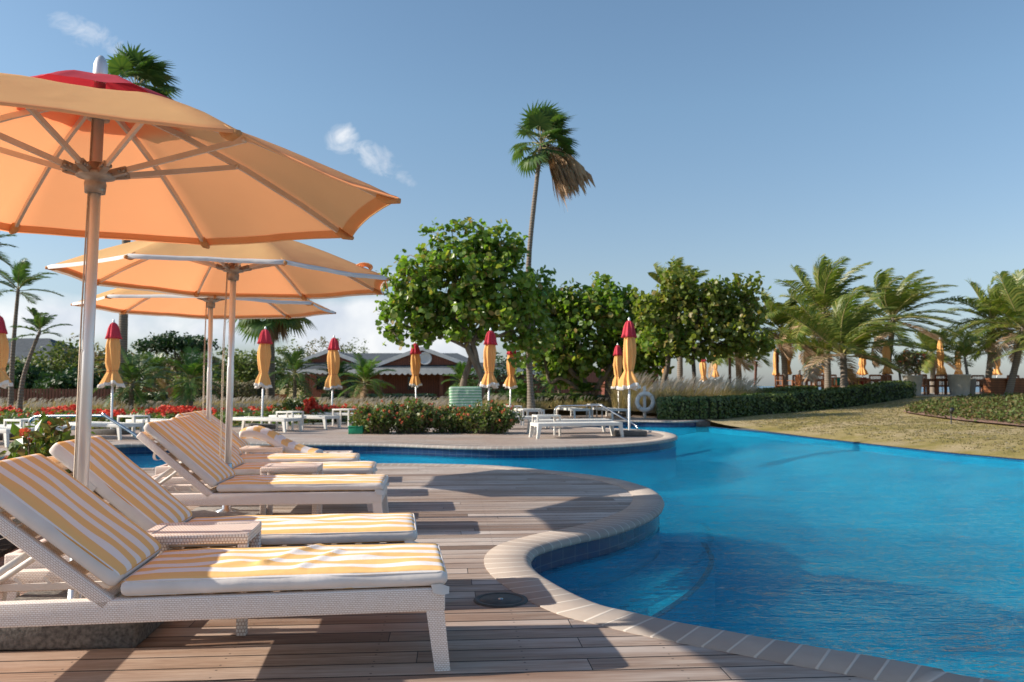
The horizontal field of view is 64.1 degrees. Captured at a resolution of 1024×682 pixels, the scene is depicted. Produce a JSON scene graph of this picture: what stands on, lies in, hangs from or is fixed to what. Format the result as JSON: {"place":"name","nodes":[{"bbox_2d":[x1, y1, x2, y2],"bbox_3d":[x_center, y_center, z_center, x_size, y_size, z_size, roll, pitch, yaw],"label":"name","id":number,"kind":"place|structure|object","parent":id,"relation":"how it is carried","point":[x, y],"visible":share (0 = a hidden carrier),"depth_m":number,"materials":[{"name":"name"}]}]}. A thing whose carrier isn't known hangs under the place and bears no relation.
{"place":"outdoors","nodes":[
{"label":"outdoors","id":0,"kind":"place"},
{"bbox_2d":[0,338,103,397],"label":"grey roofed house","id":1,"kind":"structure","parent":0,"point":[23,345],"depth_m":58.62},
{"bbox_2d":[0,415,695,451],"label":"deck","id":2,"kind":"structure","parent":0,"point":[517,434],"depth_m":18.29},
{"bbox_2d":[0,316,14,439],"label":"closed umbrella","id":3,"kind":"object","parent":2,"relation":"on","point":[5,381],"visible":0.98,"depth_m":17.39,"materials":[{"name":"fabric"}]},
{"bbox_2d":[60,421,143,439],"bbox_3d":[-8.949,1.945,17.838,2.002,0.330,0.615,-2,-3,27],"label":"white lounger","id":4,"kind":"object","parent":2,"relation":"on","point":[113,425],"visible":0.46,"depth_m":17.46,"materials":[{"name":"plastic"}]},
{"bbox_2d":[91,319,131,434],"bbox_3d":[-9.424,0.832,19.311,0.700,2.712,0.700,-2,-4,10],"label":"closed umbrella","id":5,"kind":"object","parent":2,"relation":"on","point":[112,377],"visible":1,"depth_m":19.24,"materials":[{"name":"fabric"}]},
{"bbox_2d":[245,326,275,428],"bbox_3d":[-6.586,0.960,21.694,0.700,2.712,0.700,3,-4,-30],"label":"closed umbrella","id":6,"kind":"object","parent":2,"relation":"on","point":[263,380],"visible":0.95,"depth_m":21.63,"materials":[{"name":"fabric"}]},
{"bbox_2d":[225,416,301,431],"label":"white lounger","id":7,"kind":"object","parent":2,"relation":"on","point":[244,419],"visible":0.91,"depth_m":20.38,"materials":[{"name":"plastic"}]},
{"bbox_2d":[268,414,340,428],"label":"white lounger","id":8,"kind":"object","parent":2,"relation":"on","point":[325,417],"visible":0.81,"depth_m":21.78,"materials":[{"name":"plastic"}]},
{"bbox_2d":[317,335,345,422],"bbox_3d":[-5.595,1.167,25.562,0.700,2.712,0.700,0,-3,20],"label":"closed umbrella","id":9,"kind":"object","parent":2,"relation":"on","point":[332,381],"visible":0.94,"depth_m":25.49,"materials":[{"name":"fabric"}]},
{"bbox_2d":[0,419,708,459],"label":"pool coping","id":10,"kind":"object","parent":2,"relation":"on","point":[667,437],"visible":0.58,"depth_m":15.90,"materials":[{"name":"stone"}]},
{"bbox_2d":[348,400,399,433],"bbox_3d":[-3.232,1.841,19.551,1.385,0.890,1.241,1,-3,-15],"label":"flowering shrub","id":11,"kind":"object","parent":2,"relation":"on","point":[373,419],"visible":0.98,"depth_m":19.25,"materials":[{"name":"green plant"}]},
{"bbox_2d":[387,397,441,433],"bbox_3d":[-2.386,1.823,19.607,1.407,0.979,1.363,3,-4,-43],"label":"flowering shrub","id":12,"kind":"object","parent":2,"relation":"on","point":[413,418],"visible":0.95,"depth_m":19.39,"materials":[{"name":"green plant"}]},
{"bbox_2d":[428,403,478,432],"bbox_3d":[-1.477,1.902,19.815,1.660,0.834,1.209,0,-3,0],"label":"flowering shrub","id":13,"kind":"object","parent":2,"relation":"on","point":[450,423],"visible":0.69,"depth_m":19.51,"materials":[{"name":"green plant"}]},
{"bbox_2d":[449,386,481,410],"bbox_3d":[-1.354,1.863,23.559,0.946,1.106,1.850,1,-3,-10],"label":"green louvered box","id":14,"kind":"object","parent":2,"relation":"on","point":[461,396],"visible":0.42,"depth_m":23.33,"materials":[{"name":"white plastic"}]},
{"bbox_2d":[453,399,524,433],"bbox_3d":[-0.543,1.854,19.461,1.714,0.948,1.220,0,-3,0],"label":"flowering shrub","id":15,"kind":"object","parent":2,"relation":"on","point":[500,420],"visible":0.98,"depth_m":19.28,"materials":[{"name":"green plant"}]},
{"bbox_2d":[480,328,499,423],"bbox_3d":[-0.615,0.987,22.203,0.700,2.712,0.700,-1,-5,29],"label":"closed umbrella","id":16,"kind":"object","parent":2,"relation":"on","point":[489,380],"visible":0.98,"depth_m":22.14,"materials":[{"name":"fabric"}]},
{"bbox_2d":[508,100,595,415],"bbox_3d":[1.411,-2.957,29.002,3.162,11.173,2.740,0,-3,0],"label":"fan palm","id":17,"kind":"object","parent":2,"relation":"on","point":[569,172],"visible":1,"depth_m":28.85,"materials":[{"name":"green plant"}]},
{"bbox_2d":[527,418,613,434],"bbox_3d":[1.399,2.037,19.564,2.002,0.330,0.615,1,-3,-15],"label":"white lounger","id":18,"kind":"object","parent":2,"relation":"on","point":[563,420],"visible":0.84,"depth_m":19.47,"materials":[{"name":"plastic"}]},
{"bbox_2d":[529,421,623,438],"bbox_3d":[1.419,1.956,18.046,2.002,0.330,0.615,1,-3,-15],"label":"white lounger","id":19,"kind":"object","parent":2,"relation":"on","point":[540,425],"visible":1,"depth_m":17.91,"materials":[{"name":"plastic"}]},
{"bbox_2d":[608,343,631,415],"bbox_3d":[3.937,1.423,30.307,0.700,2.712,0.700,-4,-6,39],"label":"closed umbrella","id":20,"kind":"object","parent":2,"relation":"on","point":[618,361],"visible":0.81,"depth_m":30.25,"materials":[{"name":"fabric"}]},
{"bbox_2d":[614,317,646,435],"bbox_3d":[2.686,0.802,18.758,0.700,2.712,0.700,1,-4,-1],"label":"closed umbrella","id":21,"kind":"object","parent":2,"relation":"on","point":[628,379],"visible":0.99,"depth_m":18.68,"materials":[{"name":"fabric"}]},
{"bbox_2d":[634,386,655,417],"bbox_3d":[4.670,2.146,28.764,0.777,1.100,0.224,0,-3,0],"label":"life ring","id":22,"kind":"object","parent":2,"relation":"on","point":[644,394],"visible":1,"depth_m":28.69,"materials":[{"name":"plastic"}]},
{"bbox_2d":[0,466,881,681],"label":"deck","id":23,"kind":"structure","parent":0,"point":[467,519],"depth_m":3.67,"materials":[{"name":"wood"}]},
{"bbox_2d":[0,518,21,557],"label":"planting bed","id":24,"kind":"object","parent":23,"relation":"on","point":[6,546],"visible":0.14,"depth_m":5.72,"materials":[{"name":"soil"}]},
{"bbox_2d":[0,412,94,472],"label":"flowering shrub","id":25,"kind":"object","parent":24,"relation":"on","point":[20,445],"visible":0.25,"depth_m":6.63,"materials":[{"name":"green plant"}]},
{"bbox_2d":[0,55,400,649],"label":"open umbrella","id":26,"kind":"object","parent":23,"relation":"on","point":[96,155],"visible":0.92,"depth_m":4.23,"materials":[{"name":"fabric"}]},
{"bbox_2d":[71,288,335,420],"bbox_3d":[-3.570,0.310,9.667,2.745,2.718,2.745,0,-3,0],"label":"open umbrella","id":27,"kind":"object","parent":23,"relation":"on","point":[138,302],"visible":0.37,"depth_m":10.32,"materials":[{"name":"fabric"}]},
{"bbox_2d":[146,521,261,635],"bbox_3d":[-1.485,1.129,3.915,0.490,0.465,0.360,0,-3,-7],"label":"wicker side table","id":28,"kind":"object","parent":23,"relation":"on","point":[242,534],"visible":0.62,"depth_m":3.84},
{"bbox_2d":[4,436,417,600],"bbox_3d":[-1.523,0.954,4.411,2.024,0.868,0.627,0,-3,-8],"label":"sun lounger","id":29,"kind":"object","parent":23,"relation":"on","point":[122,483],"visible":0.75,"depth_m":4.24,"materials":[{"name":"wicker"}]},
{"bbox_2d":[45,240,388,520],"bbox_3d":[-2.438,0.175,7.121,2.655,2.721,2.656,1,-3,-11],"label":"open umbrella","id":30,"kind":"object","parent":23,"relation":"on","point":[290,269],"visible":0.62,"depth_m":7.14,"materials":[{"name":"fabric"}]},
{"bbox_2d":[0,453,449,671],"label":"sun lounger","id":31,"kind":"object","parent":23,"relation":"on","point":[103,544],"visible":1,"depth_m":3.25,"materials":[{"name":"wicker"}]},
{"bbox_2d":[123,419,388,514],"bbox_3d":[-2.013,1.068,6.530,2.024,0.868,0.632,0,-3,-5],"label":"sun lounger","id":32,"kind":"object","parent":23,"relation":"on","point":[223,485],"visible":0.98,"depth_m":6.27,"materials":[{"name":"wicker"}]},
{"bbox_2d":[155,412,360,474],"bbox_3d":[-2.640,1.186,8.653,2.024,0.860,0.628,0,-3,-7],"label":"sun lounger","id":33,"kind":"object","parent":23,"relation":"on","point":[305,457],"visible":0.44,"depth_m":8.48,"materials":[{"name":"fabric"}]},
{"bbox_2d":[239,445,283,454],"bbox_3d":[-2.780,1.413,9.157,0.460,0.460,0.360,0,-3,-7],"label":"wicker side table","id":34,"kind":"object","parent":23,"relation":"on","point":[249,449],"visible":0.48,"depth_m":9.01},
{"bbox_2d":[152,415,376,511],"bbox_3d":[-2.290,1.132,7.654,2.024,0.860,0.628,0,-3,-7],"label":"sun lounger","id":35,"kind":"object","parent":23,"relation":"on","point":[207,438],"visible":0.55,"depth_m":7.46,"materials":[{"name":"fabric"}]},
{"bbox_2d":[194,410,352,453],"bbox_3d":[-2.940,1.259,9.851,2.024,0.843,0.629,0,-3,-7],"label":"sun lounger","id":36,"kind":"object","parent":23,"relation":"on","point":[237,440],"visible":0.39,"depth_m":9.80,"materials":[{"name":"fabric"}]},
{"bbox_2d":[239,425,322,452],"bbox_3d":[-2.628,1.157,9.393,0.860,0.377,0.604,0,-3,-5],"label":"loose cushion","id":37,"kind":"object","parent":36,"relation":"on","point":[270,437],"visible":0.77,"depth_m":9.15,"materials":[{"name":"fabric"}]},
{"bbox_2d":[260,463,322,514],"bbox_3d":[-1.920,1.310,7.150,0.480,0.450,0.360,0,-3,-6],"label":"wicker side table","id":38,"kind":"object","parent":23,"relation":"on","point":[272,468],"visible":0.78,"depth_m":7.00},
{"bbox_2d":[473,592,527,607],"bbox_3d":[-0.060,1.380,4.374,0.292,0.012,0.292,0,-3,0],"label":"drain cover","id":39,"kind":"object","parent":23,"relation":"on","point":[500,599],"visible":1,"depth_m":4.36,"materials":[{"name":"silver metal"}]},
{"bbox_2d":[141,463,1000,681],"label":"pool coping","id":40,"kind":"object","parent":23,"relation":"on","point":[507,564],"visible":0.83,"depth_m":4.12,"materials":[{"name":"stone"}]},
{"bbox_2d":[0,0,1023,434],"label":"sky","id":41,"kind":"structure","parent":0,"point":[724,137],"materials":[{"name":"blue"}]},
{"bbox_2d":[73,385,1023,458],"bbox_3d":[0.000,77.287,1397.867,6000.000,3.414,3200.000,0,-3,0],"label":"ground","id":42,"kind":"structure","parent":0,"point":[939,445],"depth_m":21.17,"materials":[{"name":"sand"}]},
{"bbox_2d":[0,358,53,401],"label":"background tree","id":43,"kind":"object","parent":42,"relation":"on","point":[34,372],"visible":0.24,"depth_m":43.44,"materials":[{"name":"green plant"}]},
{"bbox_2d":[0,258,63,406],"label":"feather palm","id":44,"kind":"object","parent":42,"relation":"on","point":[20,275],"visible":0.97,"depth_m":26.99,"materials":[{"name":"green plant"}]},
{"bbox_2d":[9,306,73,409],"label":"feather palm","id":45,"kind":"object","parent":42,"relation":"on","point":[37,322],"visible":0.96,"depth_m":25.93,"materials":[{"name":"green plant"}]},
{"bbox_2d":[7,338,80,376],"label":"background tree","id":46,"kind":"object","parent":42,"relation":"on","point":[58,362],"visible":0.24,"depth_m":47.64,"materials":[{"name":"green plant"}]},
{"bbox_2d":[0,387,127,404],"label":"picket fence","id":47,"kind":"object","parent":42,"relation":"on","point":[38,394],"visible":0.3,"depth_m":33.31,"materials":[{"name":"brown wood"}]},
{"bbox_2d":[32,364,107,400],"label":"background tree","id":48,"kind":"object","parent":42,"relation":"on","point":[65,379],"visible":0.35,"depth_m":41.35,"materials":[{"name":"green plant"}]},
{"bbox_2d":[75,348,143,392],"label":"background tree","id":49,"kind":"object","parent":42,"relation":"on","point":[99,359],"visible":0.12,"depth_m":45.39,"materials":[{"name":"green plant"}]},
{"bbox_2d":[93,346,173,410],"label":"palm","id":50,"kind":"object","parent":42,"relation":"on","point":[131,372],"visible":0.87,"depth_m":26.87,"materials":[{"name":"green plant"}]},
{"bbox_2d":[106,41,182,392],"bbox_3d":[-15.245,-4.709,33.259,3.721,14.987,3.214,0,-3,0],"label":"fan palm","id":51,"kind":"object","parent":42,"relation":"on","point":[134,63],"visible":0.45,"depth_m":33.03,"materials":[{"name":"green plant"}]},
{"bbox_2d":[136,351,176,387],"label":"palm","id":52,"kind":"object","parent":42,"relation":"on","point":[156,358],"visible":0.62,"depth_m":37.91,"materials":[{"name":"green plant"}]},
{"bbox_2d":[130,330,219,401],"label":"flat topped tree","id":53,"kind":"object","parent":42,"relation":"on","point":[157,344],"visible":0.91,"depth_m":49.28,"materials":[{"name":"green plant"}]},
{"bbox_2d":[0,405,356,429],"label":"flower bed leaves","id":54,"kind":"object","parent":42,"relation":"on","point":[6,414],"visible":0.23,"depth_m":23.07,"materials":[{"name":"plant"}]},
{"bbox_2d":[0,403,356,418],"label":"red flowers","id":55,"kind":"object","parent":54,"relation":"on","point":[163,410],"visible":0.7,"depth_m":23.73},
{"bbox_2d":[151,346,227,406],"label":"palm","id":56,"kind":"object","parent":42,"relation":"on","point":[189,368],"visible":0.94,"depth_m":26.88,"materials":[{"name":"green plant"}]},
{"bbox_2d":[155,346,226,396],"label":"background tree","id":57,"kind":"object","parent":42,"relation":"on","point":[174,367],"visible":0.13,"depth_m":49.38,"materials":[{"name":"green plant"}]},
{"bbox_2d":[170,362,238,399],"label":"background tree","id":58,"kind":"object","parent":42,"relation":"on","point":[214,374],"visible":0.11,"depth_m":43.62,"materials":[{"name":"green plant"}]},
{"bbox_2d":[194,379,265,401],"bbox_3d":[-11.517,2.115,32.938,2.935,1.205,1.400,0,-3,0],"label":"clipped hedge","id":59,"kind":"object","parent":42,"relation":"on","point":[242,389],"visible":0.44,"depth_m":32.37,"materials":[{"name":"green plant"}]},
{"bbox_2d":[224,349,290,393],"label":"background tree","id":60,"kind":"object","parent":42,"relation":"on","point":[244,368],"visible":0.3,"depth_m":53.49,"materials":[{"name":"green plant"}]},
{"bbox_2d":[226,299,317,401],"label":"fan palm","id":61,"kind":"object","parent":42,"relation":"on","point":[254,328],"visible":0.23,"depth_m":33.86,"materials":[{"name":"green plant"}]},
{"bbox_2d":[275,336,309,395],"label":"background tree","id":62,"kind":"object","parent":42,"relation":"on","point":[287,387],"visible":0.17,"depth_m":87.64,"materials":[{"name":"green plant"}]},
{"bbox_2d":[269,347,325,397],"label":"palm","id":63,"kind":"object","parent":42,"relation":"on","point":[294,365],"visible":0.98,"depth_m":32.81,"materials":[{"name":"green plant"}]},
{"bbox_2d":[273,392,329,414],"bbox_3d":[-6.510,2.062,25.368,1.934,1.025,1.418,0,-3,0],"label":"rounded shrub","id":64,"kind":"object","parent":42,"relation":"on","point":[289,404],"visible":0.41,"depth_m":25.18,"materials":[{"name":"green plant"}]},
{"bbox_2d":[0,394,647,415],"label":"fountain grass","id":65,"kind":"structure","parent":42,"relation":"on","point":[216,404],"depth_m":29.45,"materials":[{"name":"plant"}]},
{"bbox_2d":[313,361,360,396],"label":"palm","id":66,"kind":"object","parent":42,"relation":"on","point":[344,385],"visible":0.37,"depth_m":33.79,"materials":[{"name":"green plant"}]},
{"bbox_2d":[337,352,395,403],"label":"palm","id":67,"kind":"object","parent":42,"relation":"on","point":[364,372],"visible":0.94,"depth_m":30.72,"materials":[{"name":"green plant"}]},
{"bbox_2d":[321,393,436,401],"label":"clipped hedge","id":68,"kind":"object","parent":42,"relation":"on","point":[399,395],"visible":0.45,"depth_m":33.74,"materials":[{"name":"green plant"}]},
{"bbox_2d":[409,342,421,397],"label":"closed umbrella","id":69,"kind":"object","parent":42,"relation":"on","point":[415,382],"visible":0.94,"depth_m":28.91,"materials":[{"name":"fabric"}]},
{"bbox_2d":[285,347,600,397],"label":"brown house","id":70,"kind":"structure","parent":42,"relation":"on","point":[434,369],"depth_m":75.99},
{"bbox_2d":[441,361,478,395],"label":"palm","id":71,"kind":"object","parent":42,"relation":"on","point":[459,367],"visible":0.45,"depth_m":36.78,"materials":[{"name":"green plant"}]},
{"bbox_2d":[374,217,560,399],"bbox_3d":[-1.547,-0.869,27.648,6.430,6.545,3.423,0,-3,0],"label":"sea grape tree","id":72,"kind":"object","parent":42,"relation":"on","point":[471,297],"visible":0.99,"depth_m":27.18,"materials":[{"name":"green plant"}]},
{"bbox_2d":[503,348,517,404],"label":"closed umbrella","id":73,"kind":"object","parent":42,"relation":"on","point":[510,382],"visible":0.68,"depth_m":29.26,"materials":[{"name":"fabric"}]},
{"bbox_2d":[467,351,556,393],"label":"background tree","id":74,"kind":"object","parent":42,"relation":"on","point":[498,373],"visible":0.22,"depth_m":69.35,"materials":[{"name":"green plant"}]},
{"bbox_2d":[505,379,539,407],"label":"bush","id":75,"kind":"object","parent":42,"relation":"on","point":[520,391],"visible":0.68,"depth_m":30.71,"materials":[{"name":"green plant"}]},
{"bbox_2d":[483,392,646,412],"bbox_3d":[1.766,2.538,33.892,8.400,0.885,3.071,1,-3,-13],"label":"clipped hedge","id":76,"kind":"object","parent":42,"relation":"on","point":[550,396],"visible":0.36,"depth_m":32.82,"materials":[{"name":"green plant"}]},
{"bbox_2d":[568,379,602,407],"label":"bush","id":77,"kind":"object","parent":42,"relation":"on","point":[588,386],"visible":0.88,"depth_m":32.71,"materials":[{"name":"green plant"}]},
{"bbox_2d":[514,271,674,399],"bbox_3d":[3.398,-0.112,33.111,7.062,5.481,3.288,0,-3,0],"label":"sea grape tree","id":78,"kind":"object","parent":42,"relation":"on","point":[603,307],"visible":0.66,"depth_m":32.65,"materials":[{"name":"green plant"}]},
{"bbox_2d":[592,339,623,407],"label":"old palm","id":79,"kind":"object","parent":42,"relation":"on","point":[609,381],"visible":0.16,"depth_m":33.21,"materials":[{"name":"plant"}]},
{"bbox_2d":[635,314,690,390],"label":"leaning tree","id":80,"kind":"object","parent":42,"relation":"on","point":[651,343],"visible":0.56,"depth_m":30.63,"materials":[{"name":"green plant"}]},
{"bbox_2d":[647,257,709,382],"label":"coconut palm","id":81,"kind":"object","parent":42,"relation":"on","point":[655,277],"visible":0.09,"depth_m":41.91,"materials":[{"name":"green plant"}]},
{"bbox_2d":[629,256,779,392],"bbox_3d":[7.154,-0.263,30.577,5.567,5.762,2.564,0,-3,0],"label":"sea grape tree","id":82,"kind":"object","parent":42,"relation":"on","point":[723,315],"visible":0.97,"depth_m":30.23,"materials":[{"name":"green plant"}]},
{"bbox_2d":[686,297,782,383],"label":"coconut palm","id":83,"kind":"object","parent":42,"relation":"on","point":[738,362],"visible":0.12,"depth_m":39.30,"materials":[{"name":"green plant"}]},
{"bbox_2d":[719,385,818,392],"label":"clipped hedge","id":84,"kind":"object","parent":42,"relation":"on","point":[787,388],"visible":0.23,"depth_m":33.49,"materials":[{"name":"green plant"}]},
{"bbox_2d":[744,289,819,384],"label":"coconut palm","id":85,"kind":"object","parent":42,"relation":"on","point":[780,319],"visible":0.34,"depth_m":38.62,"materials":[{"name":"green plant"}]},
{"bbox_2d":[655,380,916,419],"bbox_3d":[10.973,2.147,30.924,14.560,1.402,1.964,2,-4,-33],"label":"clipped hedge","id":86,"kind":"object","parent":42,"relation":"on","point":[679,407],"visible":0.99,"depth_m":29.58,"materials":[{"name":"green plant"}]},
{"bbox_2d":[765,254,898,389],"bbox_3d":[14.045,-0.576,36.491,5.963,6.651,5.475,0,-3,0],"label":"coconut palm","id":87,"kind":"object","parent":42,"relation":"on","point":[825,292],"visible":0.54,"depth_m":36.13,"materials":[{"name":"green plant"}]},
{"bbox_2d":[758,285,935,387],"bbox_3d":[13.197,0.275,32.492,6.149,4.814,5.846,0,-3,0],"label":"coconut palm","id":88,"kind":"object","parent":42,"relation":"on","point":[848,332],"visible":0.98,"depth_m":32.10,"materials":[{"name":"green plant"}]},
{"bbox_2d":[737,398,1023,452],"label":"lawn tufts","id":89,"kind":"object","parent":42,"relation":"on","point":[883,424],"visible":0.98,"depth_m":22.12,"materials":[{"name":"green plant"}]},
{"bbox_2d":[850,268,965,374],"bbox_3d":[18.608,-0.476,40.193,6.498,6.532,5.672,0,-3,0],"label":"coconut palm","id":90,"kind":"object","parent":42,"relation":"on","point":[903,297],"visible":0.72,"depth_m":39.48,"materials":[{"name":"green plant"}]},
{"bbox_2d":[902,375,922,394],"bbox_3d":[18.087,2.042,36.944,0.824,0.980,0.824,0,-3,0],"label":"round planter","id":91,"kind":"object","parent":42,"relation":"on","point":[917,379],"visible":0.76,"depth_m":36.61,"materials":[{"name":"concrete"}]},
{"bbox_2d":[896,347,926,376],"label":"potted plant","id":92,"kind":"object","parent":91,"relation":"in","point":[908,359],"visible":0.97,"depth_m":36.94,"materials":[{"name":"green plant"}]},
{"bbox_2d":[897,326,961,392],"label":"coconut palm","id":93,"kind":"object","parent":42,"relation":"on","point":[931,362],"visible":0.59,"depth_m":46.68,"materials":[{"name":"green plant"}]},
{"bbox_2d":[947,374,970,394],"bbox_3d":[20.193,2.009,36.945,0.968,1.000,0.968,0,-3,0],"label":"round planter","id":94,"kind":"object","parent":42,"relation":"on","point":[958,384],"visible":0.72,"depth_m":36.59,"materials":[{"name":"concrete"}]},
{"bbox_2d":[938,330,995,373],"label":"potted palm","id":95,"kind":"object","parent":94,"relation":"in","point":[964,350],"visible":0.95,"depth_m":36.92,"materials":[{"name":"green plant"}]},
{"bbox_2d":[937,275,1018,393],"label":"coconut palm","id":96,"kind":"object","parent":42,"relation":"on","point":[995,295],"visible":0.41,"depth_m":39.92,"materials":[{"name":"green plant"}]},
{"bbox_2d":[956,268,1023,394],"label":"coconut palm","id":97,"kind":"object","parent":42,"relation":"on","point":[1014,283],"visible":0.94,"depth_m":36.93,"materials":[{"name":"green plant"}]},
{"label":"pool wall","id":98,"kind":"structure","parent":42,"relation":"on","visible":0},
{"bbox_2d":[531,516,658,572],"bbox_3d":[-2.064,1.674,7.304,26.626,0.200,9.309,-2,-3,28],"label":"pool tile band","id":99,"kind":"object","parent":98,"relation":"attached to","point":[566,555],"visible":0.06,"depth_m":6.37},
{"bbox_2d":[125,426,1023,681],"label":"pool water","id":100,"kind":"structure","parent":0,"point":[906,555],"depth_m":6.76,"materials":[{"name":"liquid"}]},
{"bbox_2d":[606,371,771,412],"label":"tall dry grass","id":101,"kind":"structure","parent":0,"point":[685,388],"depth_m":30.11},
{"bbox_2d":[914,392,1004,396],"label":"terrace","id":102,"kind":"structure","parent":0,"point":[933,394],"depth_m":36.55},
{"bbox_2d":[983,378,1005,394],"bbox_3d":[22.493,2.127,38.141,0.720,0.805,0.600,0,-3,0],"label":"louvered box","id":103,"kind":"object","parent":102,"relation":"on","point":[994,385],"visible":0.85,"depth_m":37.86,"materials":[{"name":"brown wood"}]},
{"bbox_2d":[903,403,1023,425],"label":"bare soil","id":104,"kind":"structure","parent":0,"point":[983,420],"depth_m":22.03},
{"bbox_2d":[903,392,1023,424],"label":"ground cover","id":105,"kind":"object","parent":104,"relation":"on","point":[1009,407],"visible":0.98,"depth_m":24.92,"materials":[{"name":"green plant"}]},
{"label":"far pool wall","id":106,"kind":"structure","parent":0,"visible":0},
{"bbox_2d":[27,413,136,442],"bbox_3d":[-6.187,1.577,12.384,3.023,0.979,0.120,-1,-3,18],"label":"handrail","id":107,"kind":"object","parent":106,"relation":"on","point":[97,415],"visible":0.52,"depth_m":12.46,"materials":[{"name":"silver metal"}]},
{"bbox_2d":[117,422,695,457],"bbox_3d":[-4.341,2.168,16.498,29.822,0.200,8.312,2,-4,-34],"label":"pool tile band","id":108,"kind":"object","parent":106,"relation":"attached to","point":[485,453],"visible":0.29,"depth_m":15.76,"materials":[{"name":"tile"}]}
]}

